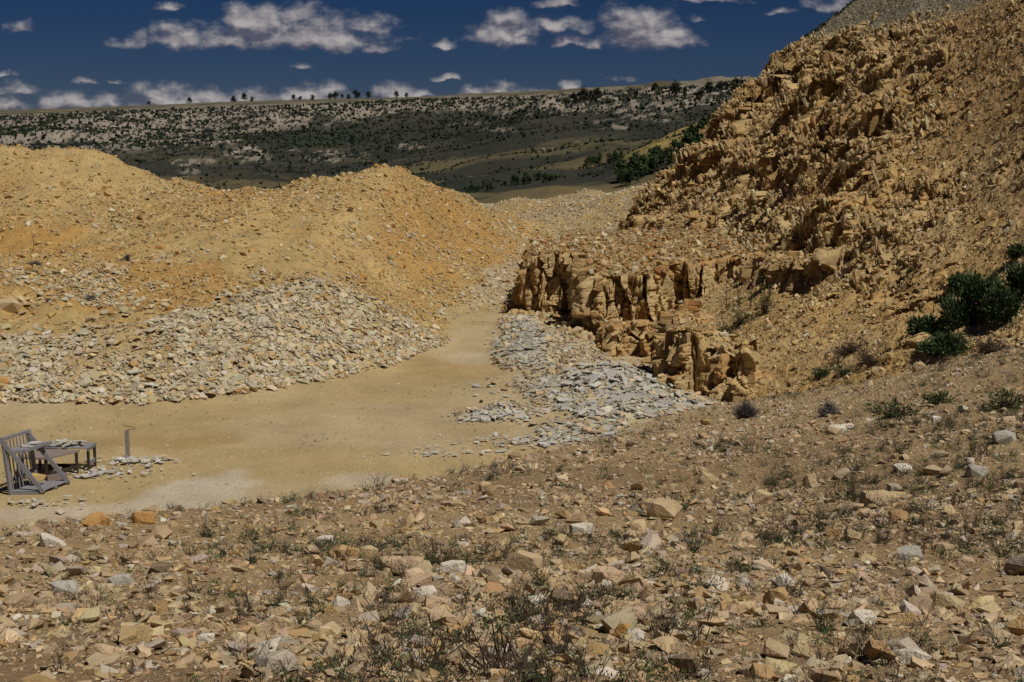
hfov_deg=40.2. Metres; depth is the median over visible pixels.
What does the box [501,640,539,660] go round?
dry weed
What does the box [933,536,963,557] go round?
dry weed
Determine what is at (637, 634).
stone
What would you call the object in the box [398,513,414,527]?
stone
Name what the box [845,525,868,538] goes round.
dry weed
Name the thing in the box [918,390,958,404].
weed clump
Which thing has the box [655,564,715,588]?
dry weed
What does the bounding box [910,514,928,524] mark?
dry weed
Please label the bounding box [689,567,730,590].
dry weed
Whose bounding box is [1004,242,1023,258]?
bush
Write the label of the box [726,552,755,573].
dry weed
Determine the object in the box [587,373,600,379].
slate sheet
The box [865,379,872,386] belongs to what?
stone
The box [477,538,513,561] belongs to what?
dry weed
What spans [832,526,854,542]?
dry weed
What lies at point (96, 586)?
dry weed
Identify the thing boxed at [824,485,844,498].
dry weed
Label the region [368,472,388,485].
dry weed
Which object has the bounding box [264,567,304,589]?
dry weed
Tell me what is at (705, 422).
stone
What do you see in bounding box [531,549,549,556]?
stone
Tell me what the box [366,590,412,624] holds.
dry weed
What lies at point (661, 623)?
dry weed
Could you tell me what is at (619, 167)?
thicket tree
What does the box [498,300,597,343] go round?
ledge rubble
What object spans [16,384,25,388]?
slate sheet
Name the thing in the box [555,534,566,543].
stone
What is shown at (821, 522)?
stone
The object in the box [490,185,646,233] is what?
back spoil heap
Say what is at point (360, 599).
stone
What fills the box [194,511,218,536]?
dry weed
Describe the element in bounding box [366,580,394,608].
dry weed
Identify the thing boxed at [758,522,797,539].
dry weed
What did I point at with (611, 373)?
slate sheet
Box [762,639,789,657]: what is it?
stone
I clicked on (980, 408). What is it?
dry weed
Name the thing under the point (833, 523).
dry weed
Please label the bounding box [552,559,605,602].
dry weed
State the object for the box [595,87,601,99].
juniper tree
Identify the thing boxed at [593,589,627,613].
dry weed
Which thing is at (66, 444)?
slate sheet
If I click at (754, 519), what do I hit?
stone
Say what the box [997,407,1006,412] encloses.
stone
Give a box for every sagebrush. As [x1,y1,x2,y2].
[28,259,44,265]
[84,292,97,300]
[119,254,131,260]
[728,395,761,418]
[813,397,844,416]
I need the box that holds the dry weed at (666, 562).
[653,551,678,568]
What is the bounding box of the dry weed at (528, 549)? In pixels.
[527,538,545,554]
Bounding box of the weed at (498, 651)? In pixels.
[423,619,557,675]
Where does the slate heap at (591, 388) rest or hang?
on the ground at (425, 420)
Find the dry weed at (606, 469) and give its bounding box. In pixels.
[593,458,611,471]
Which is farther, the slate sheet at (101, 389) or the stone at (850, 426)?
the slate sheet at (101, 389)
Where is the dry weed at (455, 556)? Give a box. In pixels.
[439,546,476,561]
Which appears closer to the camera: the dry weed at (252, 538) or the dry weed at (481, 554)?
the dry weed at (481, 554)
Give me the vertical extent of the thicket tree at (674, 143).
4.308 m
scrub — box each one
[0,83,738,190]
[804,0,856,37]
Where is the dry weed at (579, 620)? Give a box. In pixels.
[569,597,593,629]
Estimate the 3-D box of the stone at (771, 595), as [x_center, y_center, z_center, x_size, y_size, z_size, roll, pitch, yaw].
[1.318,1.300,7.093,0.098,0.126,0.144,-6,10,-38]
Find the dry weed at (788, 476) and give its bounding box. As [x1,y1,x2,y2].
[773,463,802,477]
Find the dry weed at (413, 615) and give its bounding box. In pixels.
[396,593,426,618]
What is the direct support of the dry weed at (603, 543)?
on the foreground slope
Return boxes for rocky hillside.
[619,0,1023,401]
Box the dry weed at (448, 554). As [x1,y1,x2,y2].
[433,533,458,562]
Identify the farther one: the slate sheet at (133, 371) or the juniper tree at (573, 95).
the juniper tree at (573, 95)
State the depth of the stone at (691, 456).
18.36 m
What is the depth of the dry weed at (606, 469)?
17.72 m
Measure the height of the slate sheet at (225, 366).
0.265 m
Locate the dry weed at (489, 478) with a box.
[476,468,496,480]
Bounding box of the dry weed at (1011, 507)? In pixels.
[1004,499,1023,513]
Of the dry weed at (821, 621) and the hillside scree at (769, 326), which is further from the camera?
the hillside scree at (769, 326)
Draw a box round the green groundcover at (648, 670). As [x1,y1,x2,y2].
[2,340,1023,681]
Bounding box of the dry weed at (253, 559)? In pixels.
[239,538,263,564]
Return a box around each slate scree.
[0,174,549,404]
[8,495,86,513]
[29,461,195,479]
[85,455,178,465]
[352,445,513,457]
[439,428,643,451]
[443,402,542,422]
[454,313,723,440]
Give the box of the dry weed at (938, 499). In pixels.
[934,488,956,503]
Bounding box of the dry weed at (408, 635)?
[394,615,426,640]
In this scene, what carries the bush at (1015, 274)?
on the rocky hillside
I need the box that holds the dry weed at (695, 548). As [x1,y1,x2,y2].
[679,522,711,552]
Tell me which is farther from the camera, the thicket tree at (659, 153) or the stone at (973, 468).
the thicket tree at (659, 153)
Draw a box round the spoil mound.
[0,146,551,404]
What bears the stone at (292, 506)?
on the foreground slope
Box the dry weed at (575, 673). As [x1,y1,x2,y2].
[551,635,623,681]
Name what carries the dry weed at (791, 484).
on the foreground slope
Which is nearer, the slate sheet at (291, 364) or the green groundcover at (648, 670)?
the green groundcover at (648, 670)
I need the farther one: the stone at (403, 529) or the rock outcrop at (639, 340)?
the rock outcrop at (639, 340)
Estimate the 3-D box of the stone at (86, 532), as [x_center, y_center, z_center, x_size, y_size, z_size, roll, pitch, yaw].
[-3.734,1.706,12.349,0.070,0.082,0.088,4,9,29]
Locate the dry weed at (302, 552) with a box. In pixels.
[291,541,321,557]
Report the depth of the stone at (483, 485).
16.24 m
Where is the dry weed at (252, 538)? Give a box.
[243,521,263,540]
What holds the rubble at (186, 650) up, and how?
on the foreground slope
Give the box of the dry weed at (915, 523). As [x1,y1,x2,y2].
[906,507,921,524]
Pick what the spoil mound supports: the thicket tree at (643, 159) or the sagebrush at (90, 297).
the sagebrush at (90, 297)
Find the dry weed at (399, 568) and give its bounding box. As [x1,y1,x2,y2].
[390,555,406,575]
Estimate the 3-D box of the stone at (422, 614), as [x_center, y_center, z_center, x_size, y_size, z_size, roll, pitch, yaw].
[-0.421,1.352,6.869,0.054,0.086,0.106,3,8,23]
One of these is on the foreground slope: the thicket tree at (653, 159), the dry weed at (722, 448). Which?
the dry weed at (722, 448)
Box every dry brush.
[826,333,868,357]
[851,343,885,367]
[966,330,1008,353]
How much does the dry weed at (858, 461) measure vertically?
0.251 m
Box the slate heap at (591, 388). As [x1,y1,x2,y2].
[470,321,714,434]
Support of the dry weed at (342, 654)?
on the foreground slope
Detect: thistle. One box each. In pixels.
[724,284,731,310]
[735,274,742,305]
[748,284,753,306]
[757,261,764,293]
[766,274,773,297]
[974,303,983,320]
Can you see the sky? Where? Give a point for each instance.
(54, 53)
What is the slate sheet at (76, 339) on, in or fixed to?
on the slate scree at (38, 365)
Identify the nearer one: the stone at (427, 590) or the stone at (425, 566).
the stone at (427, 590)
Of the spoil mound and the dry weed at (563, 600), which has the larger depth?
the spoil mound
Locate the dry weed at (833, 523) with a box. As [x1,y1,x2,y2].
[804,515,838,531]
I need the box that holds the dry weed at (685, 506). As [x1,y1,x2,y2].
[678,493,689,509]
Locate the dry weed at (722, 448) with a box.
[716,440,733,451]
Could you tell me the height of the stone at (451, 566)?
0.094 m
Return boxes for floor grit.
[0,294,659,528]
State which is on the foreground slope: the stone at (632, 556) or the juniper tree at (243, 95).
the stone at (632, 556)
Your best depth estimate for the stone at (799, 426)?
21.78 m
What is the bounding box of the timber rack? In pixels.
[0,429,69,494]
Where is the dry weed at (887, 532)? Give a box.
[865,517,907,540]
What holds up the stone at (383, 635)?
on the foreground slope
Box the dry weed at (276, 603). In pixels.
[252,583,300,606]
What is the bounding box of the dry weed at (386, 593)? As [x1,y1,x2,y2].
[357,579,396,600]
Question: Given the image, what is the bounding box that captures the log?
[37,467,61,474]
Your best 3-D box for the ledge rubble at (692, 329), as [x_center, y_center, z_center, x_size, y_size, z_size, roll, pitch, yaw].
[7.781,-2.877,50.621,8.413,3.234,33.297,1,8,8]
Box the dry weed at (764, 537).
[757,522,775,539]
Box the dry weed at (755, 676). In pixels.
[746,656,799,681]
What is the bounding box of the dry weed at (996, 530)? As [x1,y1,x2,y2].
[970,520,1003,541]
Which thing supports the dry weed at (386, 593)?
on the foreground slope
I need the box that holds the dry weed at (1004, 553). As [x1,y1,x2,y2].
[984,531,1023,557]
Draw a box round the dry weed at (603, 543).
[590,536,611,547]
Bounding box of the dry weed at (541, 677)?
[517,648,560,681]
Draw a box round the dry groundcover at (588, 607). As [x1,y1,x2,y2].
[2,343,1023,681]
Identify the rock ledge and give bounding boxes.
[511,228,767,334]
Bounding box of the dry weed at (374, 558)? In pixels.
[363,549,394,570]
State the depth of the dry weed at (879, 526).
11.22 m
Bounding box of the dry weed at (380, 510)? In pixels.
[366,494,394,512]
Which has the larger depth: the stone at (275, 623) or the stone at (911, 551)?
the stone at (911, 551)
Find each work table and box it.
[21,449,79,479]
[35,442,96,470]
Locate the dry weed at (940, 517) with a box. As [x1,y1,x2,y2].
[925,503,961,526]
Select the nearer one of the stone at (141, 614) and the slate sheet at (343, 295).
the stone at (141, 614)
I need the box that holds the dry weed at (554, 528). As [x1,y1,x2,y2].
[538,515,566,535]
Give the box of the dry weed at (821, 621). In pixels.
[794,593,848,634]
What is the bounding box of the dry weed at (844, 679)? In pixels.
[835,666,869,681]
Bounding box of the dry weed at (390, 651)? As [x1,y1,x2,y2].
[348,615,411,665]
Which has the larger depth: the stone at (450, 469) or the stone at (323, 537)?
the stone at (450, 469)
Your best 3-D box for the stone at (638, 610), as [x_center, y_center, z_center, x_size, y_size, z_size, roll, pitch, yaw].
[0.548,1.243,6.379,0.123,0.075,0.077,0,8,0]
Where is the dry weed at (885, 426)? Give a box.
[877,414,891,428]
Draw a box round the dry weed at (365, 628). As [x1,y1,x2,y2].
[356,615,397,637]
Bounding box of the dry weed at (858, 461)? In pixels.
[847,453,867,470]
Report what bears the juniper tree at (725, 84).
on the hills
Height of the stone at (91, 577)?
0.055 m
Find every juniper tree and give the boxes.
[240,93,247,100]
[352,88,359,97]
[568,92,579,105]
[576,92,583,100]
[578,86,589,100]
[587,88,597,98]
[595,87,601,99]
[650,82,658,91]
[668,79,681,95]
[681,86,687,95]
[694,87,703,99]
[702,79,716,92]
[716,80,724,89]
[722,80,730,89]
[726,75,743,93]
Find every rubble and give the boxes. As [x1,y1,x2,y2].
[0,143,553,402]
[0,346,1023,681]
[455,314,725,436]
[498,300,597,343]
[530,224,770,275]
[595,209,859,359]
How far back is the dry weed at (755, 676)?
4.54 m
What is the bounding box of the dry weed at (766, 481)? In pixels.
[760,473,772,484]
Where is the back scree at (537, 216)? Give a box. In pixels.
[437,182,647,321]
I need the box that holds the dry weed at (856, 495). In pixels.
[844,476,872,498]
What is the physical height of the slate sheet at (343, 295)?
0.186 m
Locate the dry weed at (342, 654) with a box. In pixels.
[306,627,363,667]
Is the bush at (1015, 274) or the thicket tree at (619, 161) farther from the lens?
the thicket tree at (619, 161)
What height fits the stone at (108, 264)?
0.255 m
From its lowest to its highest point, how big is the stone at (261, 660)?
0.110 m
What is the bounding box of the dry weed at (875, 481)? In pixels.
[860,466,892,483]
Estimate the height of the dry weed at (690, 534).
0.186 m
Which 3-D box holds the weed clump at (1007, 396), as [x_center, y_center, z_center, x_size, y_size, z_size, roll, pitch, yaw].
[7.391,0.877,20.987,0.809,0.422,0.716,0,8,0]
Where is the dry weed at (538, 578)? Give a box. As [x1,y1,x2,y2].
[521,553,555,585]
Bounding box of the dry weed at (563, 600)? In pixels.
[548,590,574,609]
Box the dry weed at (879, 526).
[861,511,900,528]
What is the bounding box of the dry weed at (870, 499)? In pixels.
[863,490,881,507]
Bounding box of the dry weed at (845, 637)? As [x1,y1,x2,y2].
[839,614,879,647]
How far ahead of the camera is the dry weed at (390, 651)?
5.22 m
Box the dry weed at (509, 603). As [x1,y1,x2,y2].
[494,578,550,623]
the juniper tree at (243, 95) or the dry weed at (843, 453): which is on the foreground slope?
the dry weed at (843, 453)
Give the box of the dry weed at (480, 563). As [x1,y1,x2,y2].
[467,552,485,564]
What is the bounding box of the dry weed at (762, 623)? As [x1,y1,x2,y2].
[742,603,779,627]
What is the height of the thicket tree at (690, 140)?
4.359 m
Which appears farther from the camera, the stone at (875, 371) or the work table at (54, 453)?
the stone at (875, 371)
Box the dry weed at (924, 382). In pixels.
[918,376,933,385]
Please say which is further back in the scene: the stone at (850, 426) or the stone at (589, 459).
the stone at (850, 426)
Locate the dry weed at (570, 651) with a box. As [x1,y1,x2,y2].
[536,620,588,656]
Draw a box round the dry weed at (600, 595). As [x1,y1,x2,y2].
[572,579,611,601]
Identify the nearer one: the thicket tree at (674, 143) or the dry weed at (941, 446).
the dry weed at (941, 446)
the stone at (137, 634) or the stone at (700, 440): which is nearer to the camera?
the stone at (137, 634)
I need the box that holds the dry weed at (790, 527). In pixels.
[780,518,813,534]
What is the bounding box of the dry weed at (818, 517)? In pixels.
[809,500,842,521]
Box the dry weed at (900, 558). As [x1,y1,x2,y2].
[889,549,919,564]
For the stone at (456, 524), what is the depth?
12.76 m
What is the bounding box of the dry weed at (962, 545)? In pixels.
[954,537,973,551]
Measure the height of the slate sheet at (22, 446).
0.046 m
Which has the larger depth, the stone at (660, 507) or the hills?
the hills
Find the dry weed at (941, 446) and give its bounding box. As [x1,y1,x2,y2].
[931,439,949,451]
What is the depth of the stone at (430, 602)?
7.27 m
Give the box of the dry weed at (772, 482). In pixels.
[765,473,780,485]
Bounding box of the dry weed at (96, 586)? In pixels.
[74,575,110,595]
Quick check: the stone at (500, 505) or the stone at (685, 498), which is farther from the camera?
the stone at (685, 498)
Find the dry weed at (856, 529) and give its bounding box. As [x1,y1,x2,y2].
[842,514,874,533]
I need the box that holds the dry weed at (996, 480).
[980,474,1004,486]
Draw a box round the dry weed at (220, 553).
[205,533,235,556]
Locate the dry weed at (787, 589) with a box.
[758,563,806,594]
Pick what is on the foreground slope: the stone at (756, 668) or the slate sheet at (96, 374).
the stone at (756, 668)
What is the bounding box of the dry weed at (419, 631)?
[405,621,432,638]
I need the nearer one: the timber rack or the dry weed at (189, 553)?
the dry weed at (189, 553)
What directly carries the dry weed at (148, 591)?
on the foreground slope
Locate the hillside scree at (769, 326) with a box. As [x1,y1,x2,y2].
[616,0,1023,402]
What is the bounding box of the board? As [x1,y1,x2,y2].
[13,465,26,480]
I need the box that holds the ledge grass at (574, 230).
[531,225,719,245]
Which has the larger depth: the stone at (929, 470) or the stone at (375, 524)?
the stone at (929, 470)
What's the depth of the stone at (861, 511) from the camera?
12.29 m
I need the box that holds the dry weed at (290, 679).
[264,652,317,681]
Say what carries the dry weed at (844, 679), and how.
on the foreground slope
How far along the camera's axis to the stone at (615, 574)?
8.60 m
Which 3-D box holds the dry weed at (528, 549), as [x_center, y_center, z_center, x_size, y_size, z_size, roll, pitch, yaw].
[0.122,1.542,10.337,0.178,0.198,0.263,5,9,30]
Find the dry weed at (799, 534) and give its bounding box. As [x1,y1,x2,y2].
[790,527,808,539]
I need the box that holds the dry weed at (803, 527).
[774,510,822,535]
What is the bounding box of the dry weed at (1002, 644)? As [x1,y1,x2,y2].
[982,621,1023,649]
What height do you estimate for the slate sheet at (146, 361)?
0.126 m
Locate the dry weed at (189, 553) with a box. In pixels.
[179,539,197,555]
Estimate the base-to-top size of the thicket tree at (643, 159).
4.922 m
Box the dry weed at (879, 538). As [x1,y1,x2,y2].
[868,527,888,542]
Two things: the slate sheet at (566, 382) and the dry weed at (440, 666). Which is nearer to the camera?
the dry weed at (440, 666)
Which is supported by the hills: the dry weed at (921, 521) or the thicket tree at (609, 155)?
the thicket tree at (609, 155)
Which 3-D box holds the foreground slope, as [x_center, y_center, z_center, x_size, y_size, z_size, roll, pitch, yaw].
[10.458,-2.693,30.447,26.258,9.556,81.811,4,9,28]
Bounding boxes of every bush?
[904,309,945,335]
[913,329,972,357]
[934,288,977,329]
[945,271,966,293]
[956,263,1006,313]
[977,277,1023,324]
[1000,259,1023,294]
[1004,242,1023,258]
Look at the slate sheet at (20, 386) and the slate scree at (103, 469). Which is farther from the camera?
the slate sheet at (20, 386)
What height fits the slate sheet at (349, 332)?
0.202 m
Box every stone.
[0,297,19,312]
[0,376,10,384]
[0,622,6,640]
[2,592,34,607]
[8,578,22,585]
[35,518,48,524]
[39,532,66,546]
[42,565,57,576]
[50,580,78,595]
[54,602,77,608]
[63,565,85,574]
[78,606,100,622]
[81,512,109,526]
[82,530,93,535]
[85,316,95,321]
[85,589,100,600]
[86,573,98,579]
[86,643,114,656]
[91,605,114,616]
[99,583,114,590]
[104,263,114,267]
[108,573,133,585]
[114,647,126,653]
[119,625,153,644]
[131,511,155,523]
[131,588,145,594]
[136,611,146,618]
[141,504,157,510]
[147,561,172,573]
[149,525,172,538]
[155,244,165,249]
[164,305,173,310]
[171,607,180,614]
[197,633,214,642]
[207,622,224,631]
[222,498,240,504]
[226,549,238,555]
[255,649,296,674]
[261,606,286,615]
[266,616,294,631]
[285,504,296,509]
[295,606,309,615]
[305,545,320,553]
[307,555,323,565]
[316,535,333,544]
[329,494,337,499]
[331,544,359,557]
[333,596,349,606]
[349,220,355,224]
[349,595,367,607]
[359,273,366,278]
[360,545,377,558]
[364,581,376,595]
[369,520,388,527]
[370,633,392,642]
[374,569,384,577]
[379,493,387,501]
[380,556,401,567]
[390,556,421,574]
[391,476,408,482]
[393,478,407,482]
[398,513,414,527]
[399,526,415,533]
[404,560,432,576]
[405,567,423,577]
[408,530,422,537]
[412,489,419,494]
[417,585,436,596]
[418,611,428,618]
[424,596,448,608]
[429,606,456,625]
[440,560,466,573]
[444,468,454,473]
[452,498,466,507]
[452,520,461,527]
[466,602,482,612]
[476,567,503,578]
[479,481,493,490]
[488,550,501,561]
[497,503,506,507]
[500,521,514,530]
[507,549,541,571]
[508,452,521,458]
[514,465,526,472]
[519,627,537,638]
[527,594,545,606]
[529,516,549,524]
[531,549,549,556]
[548,587,574,604]
[554,509,572,518]
[555,474,567,481]
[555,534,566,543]
[563,512,586,523]
[569,522,593,533]
[572,464,582,469]
[573,499,584,505]
[582,455,595,463]
[591,566,627,582]
[595,508,610,515]
[599,406,612,412]
[600,607,636,633]
[614,502,623,505]
[614,623,629,637]
[617,582,642,595]
[620,606,645,618]
[621,543,642,552]
[623,529,635,537]
[625,519,646,526]
[626,440,638,445]
[626,551,639,561]
[626,628,644,640]
[628,521,645,531]
[631,429,642,434]
[631,481,642,489]
[633,493,642,500]
[641,533,660,549]
[645,497,682,518]
[662,534,672,541]
[664,433,676,438]
[669,652,699,672]
[682,496,690,501]
[686,454,696,459]
[693,439,706,445]
[698,432,705,438]
[699,472,716,483]
[700,419,711,424]
[737,577,751,585]
[742,492,753,504]
[750,663,775,678]
[751,517,767,523]
[752,489,773,504]
[762,587,788,603]
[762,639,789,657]
[776,573,794,587]
[795,423,803,428]
[802,473,816,486]
[807,420,815,424]
[818,519,831,525]
[823,498,836,503]
[824,425,840,434]
[829,424,846,431]
[832,468,849,479]
[844,529,861,540]
[845,423,853,429]
[848,609,877,624]
[854,508,877,517]
[859,490,899,506]
[863,639,894,661]
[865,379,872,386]
[867,504,878,509]
[871,367,884,375]
[883,586,895,600]
[884,605,900,611]
[884,637,921,650]
[886,483,902,490]
[888,422,894,427]
[888,508,907,521]
[890,491,906,494]
[892,647,931,663]
[893,463,912,472]
[897,545,922,560]
[899,599,920,614]
[907,595,934,611]
[911,362,926,372]
[915,485,925,489]
[922,464,942,475]
[930,591,965,609]
[931,416,941,422]
[934,542,954,553]
[939,464,951,476]
[956,557,975,568]
[957,405,968,411]
[964,464,987,476]
[965,457,974,463]
[991,430,1016,443]
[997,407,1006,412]
[1001,416,1015,423]
[1003,554,1023,573]
[1006,614,1023,634]
[1011,480,1023,489]
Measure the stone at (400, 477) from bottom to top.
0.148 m
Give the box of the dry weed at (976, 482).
[960,470,997,487]
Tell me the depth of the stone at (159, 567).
9.74 m
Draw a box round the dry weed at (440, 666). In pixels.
[418,643,453,676]
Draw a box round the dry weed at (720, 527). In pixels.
[706,514,733,535]
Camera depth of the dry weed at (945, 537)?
9.99 m
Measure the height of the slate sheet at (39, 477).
0.196 m
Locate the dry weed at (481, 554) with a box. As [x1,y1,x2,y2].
[472,540,486,555]
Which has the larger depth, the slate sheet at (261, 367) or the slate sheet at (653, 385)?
the slate sheet at (261, 367)
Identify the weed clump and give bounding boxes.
[717,320,732,333]
[728,302,754,326]
[755,279,776,313]
[810,366,829,377]
[824,363,857,375]
[861,395,921,419]
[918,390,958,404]
[978,386,1023,410]
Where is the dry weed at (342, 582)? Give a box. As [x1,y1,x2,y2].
[331,576,350,587]
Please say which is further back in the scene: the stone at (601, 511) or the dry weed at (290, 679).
the stone at (601, 511)
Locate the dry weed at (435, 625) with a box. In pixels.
[423,615,446,628]
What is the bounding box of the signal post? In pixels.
[122,425,134,457]
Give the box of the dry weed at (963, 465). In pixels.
[948,452,973,467]
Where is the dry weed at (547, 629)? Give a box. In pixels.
[522,599,585,644]
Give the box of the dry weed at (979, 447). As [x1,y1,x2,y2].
[971,439,997,456]
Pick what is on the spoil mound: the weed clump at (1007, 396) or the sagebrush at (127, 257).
the sagebrush at (127, 257)
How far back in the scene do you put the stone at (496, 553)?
10.46 m
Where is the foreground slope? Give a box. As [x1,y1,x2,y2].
[0,348,1023,681]
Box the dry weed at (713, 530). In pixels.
[697,519,726,535]
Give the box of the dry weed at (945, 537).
[939,522,954,539]
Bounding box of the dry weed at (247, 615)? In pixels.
[229,593,264,617]
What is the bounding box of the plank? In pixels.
[47,472,67,480]
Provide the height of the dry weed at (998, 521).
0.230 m
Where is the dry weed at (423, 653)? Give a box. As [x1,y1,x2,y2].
[405,624,451,671]
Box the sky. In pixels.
[0,0,851,109]
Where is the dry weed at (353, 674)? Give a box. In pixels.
[339,651,384,681]
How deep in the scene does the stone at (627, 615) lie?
6.02 m
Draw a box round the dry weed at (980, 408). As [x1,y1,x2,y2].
[972,402,990,412]
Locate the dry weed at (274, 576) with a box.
[267,562,287,578]
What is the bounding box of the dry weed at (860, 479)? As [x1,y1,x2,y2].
[854,468,870,482]
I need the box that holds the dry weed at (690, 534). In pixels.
[671,526,705,544]
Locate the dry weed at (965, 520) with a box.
[955,505,986,532]
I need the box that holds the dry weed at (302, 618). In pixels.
[285,607,317,623]
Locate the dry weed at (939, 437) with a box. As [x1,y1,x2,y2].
[929,428,949,442]
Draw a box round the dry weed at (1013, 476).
[998,459,1023,478]
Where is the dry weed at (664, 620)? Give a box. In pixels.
[642,612,681,633]
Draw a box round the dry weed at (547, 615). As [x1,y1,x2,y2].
[531,600,566,624]
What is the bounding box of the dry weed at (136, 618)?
[128,598,154,622]
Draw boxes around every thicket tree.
[511,175,516,183]
[595,152,602,162]
[606,153,611,161]
[610,159,626,173]
[613,163,627,180]
[617,171,624,185]
[622,171,629,184]
[626,156,637,174]
[626,168,635,182]
[632,159,645,181]
[638,154,650,176]
[646,146,662,155]
[647,148,654,158]
[649,155,659,173]
[654,149,662,164]
[661,147,672,168]
[668,138,678,153]
[683,125,694,135]
[683,135,696,144]
[691,127,698,136]
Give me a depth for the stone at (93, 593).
8.10 m
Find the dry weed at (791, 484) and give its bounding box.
[784,474,801,485]
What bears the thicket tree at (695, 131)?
on the hills
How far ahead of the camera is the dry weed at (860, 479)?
16.00 m
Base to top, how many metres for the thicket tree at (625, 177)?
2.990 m
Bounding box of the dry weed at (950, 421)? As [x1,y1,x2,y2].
[943,411,961,424]
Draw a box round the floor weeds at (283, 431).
[0,370,537,508]
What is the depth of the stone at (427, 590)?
7.86 m
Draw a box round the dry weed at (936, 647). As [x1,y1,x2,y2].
[921,633,951,654]
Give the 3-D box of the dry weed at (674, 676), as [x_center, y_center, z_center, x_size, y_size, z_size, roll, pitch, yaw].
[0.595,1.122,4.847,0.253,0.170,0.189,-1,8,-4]
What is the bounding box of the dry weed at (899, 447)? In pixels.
[890,439,911,452]
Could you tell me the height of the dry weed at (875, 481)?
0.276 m
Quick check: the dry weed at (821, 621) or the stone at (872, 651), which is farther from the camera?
the dry weed at (821, 621)
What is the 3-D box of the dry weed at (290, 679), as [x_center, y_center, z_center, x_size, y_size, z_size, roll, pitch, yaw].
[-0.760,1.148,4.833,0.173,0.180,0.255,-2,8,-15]
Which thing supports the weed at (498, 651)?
on the foreground slope
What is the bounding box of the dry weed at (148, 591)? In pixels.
[133,575,156,598]
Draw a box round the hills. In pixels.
[0,76,756,203]
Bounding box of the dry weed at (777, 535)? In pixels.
[764,523,788,543]
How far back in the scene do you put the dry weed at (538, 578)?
8.57 m
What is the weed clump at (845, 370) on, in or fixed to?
on the rocky hillside
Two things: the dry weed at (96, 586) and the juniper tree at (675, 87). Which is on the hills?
the juniper tree at (675, 87)
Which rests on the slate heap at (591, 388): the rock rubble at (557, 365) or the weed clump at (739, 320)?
the rock rubble at (557, 365)
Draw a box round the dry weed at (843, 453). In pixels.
[834,441,857,457]
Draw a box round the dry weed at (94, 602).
[73,590,114,608]
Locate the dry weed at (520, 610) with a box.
[494,589,565,634]
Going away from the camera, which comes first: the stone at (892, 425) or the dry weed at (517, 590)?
the dry weed at (517, 590)
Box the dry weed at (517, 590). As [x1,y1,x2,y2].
[480,575,541,605]
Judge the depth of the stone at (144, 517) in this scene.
13.14 m
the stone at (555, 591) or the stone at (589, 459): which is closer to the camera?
the stone at (555, 591)
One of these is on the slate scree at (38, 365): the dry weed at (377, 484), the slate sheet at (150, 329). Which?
the slate sheet at (150, 329)
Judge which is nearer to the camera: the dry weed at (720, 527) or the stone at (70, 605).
the stone at (70, 605)
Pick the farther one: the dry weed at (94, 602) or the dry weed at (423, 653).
the dry weed at (94, 602)
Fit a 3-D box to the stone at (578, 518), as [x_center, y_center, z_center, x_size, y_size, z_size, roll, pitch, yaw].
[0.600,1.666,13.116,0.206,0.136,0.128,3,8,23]
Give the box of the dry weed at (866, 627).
[848,604,881,633]
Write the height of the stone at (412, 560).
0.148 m
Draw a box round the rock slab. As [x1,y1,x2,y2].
[786,606,848,616]
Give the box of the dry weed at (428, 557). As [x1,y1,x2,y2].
[420,537,458,563]
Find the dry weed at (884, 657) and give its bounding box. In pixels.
[866,631,900,666]
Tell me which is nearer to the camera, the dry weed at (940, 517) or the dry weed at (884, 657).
the dry weed at (884, 657)
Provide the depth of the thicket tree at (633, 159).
271.35 m
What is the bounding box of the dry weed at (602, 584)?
[570,567,627,595]
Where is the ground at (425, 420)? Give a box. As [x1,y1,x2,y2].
[0,205,660,530]
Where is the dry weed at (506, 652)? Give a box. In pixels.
[483,638,525,659]
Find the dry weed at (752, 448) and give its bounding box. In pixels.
[746,442,762,452]
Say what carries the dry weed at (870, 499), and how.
on the foreground slope
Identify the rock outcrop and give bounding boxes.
[595,319,658,357]
[630,212,733,233]
[640,299,767,402]
[738,244,858,292]
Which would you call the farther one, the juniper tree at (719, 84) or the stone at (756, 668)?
the juniper tree at (719, 84)
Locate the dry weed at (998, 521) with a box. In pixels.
[979,503,1013,525]
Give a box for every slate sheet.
[1,323,10,329]
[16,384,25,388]
[20,444,32,447]
[26,331,34,335]
[27,473,45,481]
[28,441,41,443]
[61,441,71,447]
[69,338,81,340]
[72,349,82,353]
[77,329,88,334]
[80,374,90,378]
[90,370,102,379]
[98,387,105,392]
[119,307,128,311]
[127,369,139,373]
[130,381,139,389]
[143,359,153,363]
[143,383,159,385]
[144,327,156,331]
[147,394,157,402]
[222,363,229,372]
[225,388,235,392]
[234,374,242,380]
[244,381,253,386]
[255,365,263,369]
[257,307,265,312]
[258,316,268,321]
[289,360,294,366]
[339,292,347,297]
[344,329,352,335]
[559,380,572,384]
[562,367,575,370]
[577,409,586,414]
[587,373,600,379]
[590,381,602,387]
[605,369,615,377]
[606,382,618,387]
[620,392,633,400]
[646,373,651,378]
[648,383,658,387]
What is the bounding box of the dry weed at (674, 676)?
[648,634,715,681]
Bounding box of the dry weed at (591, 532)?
[579,521,610,543]
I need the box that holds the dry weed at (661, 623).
[641,592,694,632]
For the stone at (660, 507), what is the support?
on the foreground slope
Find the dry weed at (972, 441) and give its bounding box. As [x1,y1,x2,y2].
[965,433,988,449]

